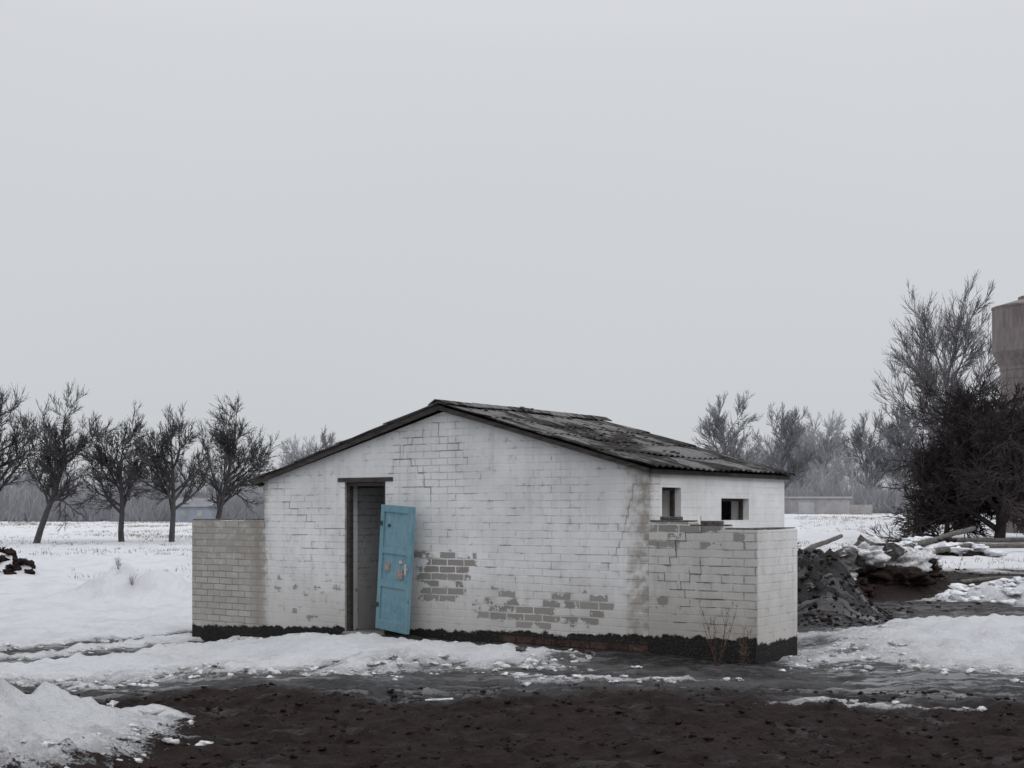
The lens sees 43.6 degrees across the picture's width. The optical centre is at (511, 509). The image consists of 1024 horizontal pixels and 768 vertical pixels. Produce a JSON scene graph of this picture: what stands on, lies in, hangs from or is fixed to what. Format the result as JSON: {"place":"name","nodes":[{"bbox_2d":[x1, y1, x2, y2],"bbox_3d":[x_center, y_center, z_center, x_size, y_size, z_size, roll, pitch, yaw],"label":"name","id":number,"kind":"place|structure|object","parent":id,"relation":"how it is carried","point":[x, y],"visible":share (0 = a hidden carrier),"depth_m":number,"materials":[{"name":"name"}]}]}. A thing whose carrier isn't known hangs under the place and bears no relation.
{"place":"outdoors","nodes":[
{"label":"outdoors","id":0,"kind":"place"},
{"bbox_2d":[0,513,1023,767],"bbox_3d":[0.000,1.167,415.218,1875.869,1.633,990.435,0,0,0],"label":"ground","id":1,"kind":"structure","parent":0,"point":[50,603],"depth_m":11.88,"materials":[{"name":"white snow"}]},
{"bbox_2d":[0,547,35,574],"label":"earth pile","id":2,"kind":"object","parent":1,"relation":"on","point":[16,565],"visible":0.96,"depth_m":34.47,"materials":[{"name":"brown soil"}]},
{"bbox_2d":[0,383,47,490],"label":"apple tree","id":3,"kind":"object","parent":1,"relation":"on","point":[10,462],"visible":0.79,"depth_m":59.65,"materials":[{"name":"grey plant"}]},
{"bbox_2d":[7,379,123,542],"bbox_3d":[-20.411,-2.071,58.581,5.193,7.894,3.881,0,0,25],"label":"apple tree","id":4,"kind":"object","parent":1,"relation":"on","point":[61,460],"visible":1,"depth_m":58.36,"materials":[{"name":"grey plant"}]},
{"bbox_2d":[69,400,162,541],"bbox_3d":[-19.108,-1.787,61.259,4.493,7.182,3.936,0,0,0],"label":"apple tree","id":5,"kind":"object","parent":1,"relation":"on","point":[111,464],"visible":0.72,"depth_m":61.00,"materials":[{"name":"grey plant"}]},
{"bbox_2d":[129,574,136,584],"bbox_3d":[-7.884,1.411,26.599,0.333,0.353,0.372,0,0,-20],"label":"dry weed","id":6,"kind":"object","parent":1,"relation":"on","point":[132,581],"visible":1,"depth_m":26.60,"materials":[{"name":"grey plant"}]},
{"bbox_2d":[115,403,232,541],"bbox_3d":[-16.073,-1.728,60.608,5.180,7.008,3.768,0,0,-26],"label":"apple tree","id":7,"kind":"object","parent":1,"relation":"on","point":[160,472],"visible":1,"depth_m":60.29,"materials":[{"name":"grey plant"}]},
{"bbox_2d":[175,507,217,521],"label":"walls","id":8,"kind":"structure","parent":1,"relation":"on","point":[191,513],"depth_m":116.50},
{"bbox_2d":[180,510,185,516],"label":"window","id":9,"kind":"structure","parent":8,"relation":"attached to","point":[182,513],"depth_m":116.47,"materials":[{"name":"grey glass"}]},
{"bbox_2d":[169,498,216,506],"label":"roof","id":10,"kind":"structure","parent":8,"relation":"on","point":[198,502],"depth_m":117.11,"materials":[{"name":"grey"}]},
{"bbox_2d":[197,510,201,516],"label":"window","id":11,"kind":"structure","parent":8,"relation":"attached to","point":[199,513],"depth_m":116.47,"materials":[{"name":"grey glass"}]},
{"bbox_2d":[184,393,283,518],"bbox_3d":[-14.033,-2.055,64.009,4.971,7.753,4.576,0,0,0],"label":"apple tree","id":12,"kind":"object","parent":1,"relation":"on","point":[221,439],"visible":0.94,"depth_m":63.88,"materials":[{"name":"grey plant"}]},
{"bbox_2d":[425,698,452,700],"bbox_3d":[-0.620,1.614,10.900,0.240,0.010,0.040,-2,3,-9],"label":"litter scrap","id":13,"kind":"object","parent":1,"relation":"on","point":[438,699],"visible":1,"depth_m":10.88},
{"bbox_2d":[192,399,796,664],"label":"brick outbuilding","id":14,"kind":"structure","parent":1,"relation":"on","point":[456,521],"depth_m":15.73,"materials":[{"name":"white brick"}]},
{"bbox_2d":[375,504,415,634],"bbox_3d":[-1.509,0.743,16.274,0.094,1.600,0.722,2,2,-40],"label":"blue door","id":15,"kind":"structure","parent":14,"relation":"in","point":[397,523],"depth_m":16.25,"materials":[{"name":"paint"}]},
{"bbox_2d":[389,434,422,473],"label":"wall crack","id":16,"kind":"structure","parent":14,"relation":"in","point":[422,434],"depth_m":16.33,"materials":[{"name":"grey concrete"}]},
{"bbox_2d":[662,487,672,490],"bbox_3d":[1.755,-0.242,14.827,0.050,0.035,0.390,0,0,35],"label":"window lintel","id":17,"kind":"structure","parent":14,"relation":"in","point":[663,488],"depth_m":14.83,"materials":[{"name":"brown wood"}]},
{"bbox_2d":[670,488,674,515],"bbox_3d":[1.878,-0.065,15.000,0.050,0.390,0.035,0,0,35],"label":"window frame","id":18,"kind":"structure","parent":14,"relation":"in","point":[672,493],"depth_m":14.99,"materials":[{"name":"grey wood"}]},
{"bbox_2d":[721,498,741,500],"bbox_3d":[2.732,-0.127,16.206,0.050,0.035,0.730,0,0,35],"label":"window frame rear top","id":19,"kind":"structure","parent":14,"relation":"in","point":[722,499],"depth_m":16.19,"materials":[{"name":"brown wood"}]},
{"bbox_2d":[738,499,742,519],"bbox_3d":[2.953,-0.007,16.518,0.050,0.275,0.035,0,0,35],"label":"window frame","id":20,"kind":"structure","parent":14,"relation":"in","point":[740,503],"depth_m":16.50,"materials":[{"name":"grey wood"}]},
{"bbox_2d":[0,390,993,521],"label":"distant tree line","id":21,"kind":"object","parent":1,"relation":"on","point":[800,457],"visible":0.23,"depth_m":148.18,"materials":[{"name":"grey plant"}]},
{"bbox_2d":[0,624,1023,767],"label":"snow clumps","id":22,"kind":"object","parent":1,"relation":"on","point":[526,662],"visible":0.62,"depth_m":12.96,"materials":[{"name":"white snow"}]},
{"bbox_2d":[0,513,1023,578],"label":"dry grass","id":23,"kind":"structure","parent":1,"relation":"on","point":[19,524],"depth_m":72.14,"materials":[{"name":"plant"}]},
{"bbox_2d":[23,543,1023,767],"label":"mud clods","id":24,"kind":"object","parent":1,"relation":"on","point":[579,709],"visible":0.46,"depth_m":9.78,"materials":[{"name":"black soil"}]},
{"bbox_2d":[585,651,595,656],"bbox_3d":[0.850,1.577,14.001,0.102,0.067,0.175,12,-2,19],"label":"broken brick","id":25,"kind":"object","parent":1,"relation":"on","point":[591,653],"visible":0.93,"depth_m":13.95,"materials":[{"name":"brick"}]},
{"bbox_2d":[699,598,741,665],"bbox_3d":[2.131,1.261,13.227,0.495,0.810,0.489,0,0,0],"label":"dry weed","id":26,"kind":"object","parent":1,"relation":"on","point":[711,643],"visible":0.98,"depth_m":13.26,"materials":[{"name":"brown plant"}]},
{"bbox_2d":[731,621,757,666],"bbox_3d":[2.408,1.401,13.243,0.325,0.542,0.439,0,0,0],"label":"dry weed","id":27,"kind":"object","parent":1,"relation":"on","point":[750,639],"visible":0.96,"depth_m":13.26,"materials":[{"name":"brown plant"}]},
{"bbox_2d":[802,534,842,550],"bbox_3d":[11.309,1.264,46.743,0.200,0.678,5.214,0,0,30],"label":"fallen log","id":28,"kind":"object","parent":1,"relation":"on","point":[824,542],"visible":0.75,"depth_m":47.01,"materials":[{"name":"grey wood"}]},
{"bbox_2d":[784,497,871,513],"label":"concrete shed","id":29,"kind":"structure","parent":1,"relation":"on","point":[818,505],"depth_m":110.50,"materials":[{"name":"grey concrete"}]},
{"bbox_2d":[846,452,858,504],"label":"utility pole","id":30,"kind":"object","parent":1,"relation":"on","point":[851,457],"visible":0.82,"depth_m":115.91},
{"bbox_2d":[838,535,944,596],"bbox_3d":[7.034,1.157,24.713,4.206,1.324,1.924,0,0,-28],"label":"concrete rubble","id":31,"kind":"object","parent":1,"relation":"on","point":[880,561],"visible":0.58,"depth_m":24.38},
{"bbox_2d":[869,269,999,446],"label":"ash tree","id":32,"kind":"object","parent":1,"relation":"on","point":[927,371],"visible":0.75,"depth_m":80.34,"materials":[{"name":"grey plant"}]},
{"bbox_2d":[859,427,1010,540],"bbox_3d":[18.784,-0.736,56.120,6.324,5.856,5.719,0,0,24],"label":"hawthorn tree","id":33,"kind":"object","parent":1,"relation":"on","point":[943,484],"visible":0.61,"depth_m":55.56,"materials":[{"name":"black plant"}]},
{"bbox_2d":[886,537,984,556],"bbox_3d":[13.864,1.287,43.272,5.173,0.698,3.242,0,0,0],"label":"earth heap","id":34,"kind":"object","parent":1,"relation":"on","point":[949,539],"visible":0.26,"depth_m":42.46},
{"bbox_2d":[914,526,975,545],"bbox_3d":[14.341,1.041,43.606,0.221,0.919,6.600,0,0,43],"label":"fallen log","id":35,"kind":"object","parent":1,"relation":"on","point":[943,537],"visible":0.69,"depth_m":44.09,"materials":[{"name":"grey wood"}]},
{"bbox_2d":[869,361,1023,537],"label":"hawthorn tree","id":36,"kind":"object","parent":1,"relation":"on","point":[995,429],"visible":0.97,"depth_m":54.39,"materials":[{"name":"black plant"}]},
{"bbox_2d":[888,536,1008,556],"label":"snow lumps on heap","id":37,"kind":"object","parent":1,"relation":"on","point":[959,550],"visible":0.54,"depth_m":42.56,"materials":[{"name":"white snow"}]},
{"bbox_2d":[934,542,977,553],"bbox_3d":[14.399,1.272,42.000,3.136,0.386,0.201,0,0,-40],"label":"fallen log","id":38,"kind":"object","parent":1,"relation":"on","point":[948,549],"visible":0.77,"depth_m":41.81,"materials":[{"name":"grey wood"}]},
{"bbox_2d":[933,577,1023,604],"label":"snow pile","id":39,"kind":"object","parent":1,"relation":"on","point":[956,592],"visible":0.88,"depth_m":22.17,"materials":[{"name":"white snow"}]},
{"bbox_2d":[939,537,1023,541],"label":"fallen log","id":40,"kind":"object","parent":1,"relation":"on","point":[990,539],"visible":0.69,"depth_m":51.02,"materials":[{"name":"grey wood"}]},
{"bbox_2d":[957,576,1020,583],"bbox_3d":[9.500,1.379,25.400,2.409,0.110,0.097,0,0,-42],"label":"fallen log","id":41,"kind":"object","parent":1,"relation":"on","point":[974,580],"visible":0.75,"depth_m":25.09,"materials":[{"name":"grey wood"}]},
{"bbox_2d":[978,543,1023,547],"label":"fallen log","id":42,"kind":"object","parent":1,"relation":"on","point":[1006,545],"visible":0.51,"depth_m":45.92,"materials":[{"name":"grey wood"}]},
{"bbox_2d":[991,296,1023,532],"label":"water tower","id":43,"kind":"structure","parent":1,"relation":"on","point":[1008,336],"depth_m":64.14,"materials":[{"name":"concrete"}]},
{"bbox_2d":[992,396,1023,530],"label":"hawthorn tree","id":44,"kind":"object","parent":1,"relation":"on","point":[1014,486],"visible":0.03,"depth_m":56.02,"materials":[{"name":"black plant"}]},
{"bbox_2d":[0,0,1023,497],"label":"sky","id":45,"kind":"structure","parent":0,"point":[346,217],"materials":[{"name":"grey"}]},
{"bbox_2d":[516,647,526,650],"bbox_3d":[0.096,1.509,13.901,0.126,0.050,0.082,-8,-17,42],"label":"broken brick","id":46,"kind":"object","parent":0,"point":[521,648],"visible":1,"depth_m":13.88,"materials":[{"name":"brick"}]}
]}

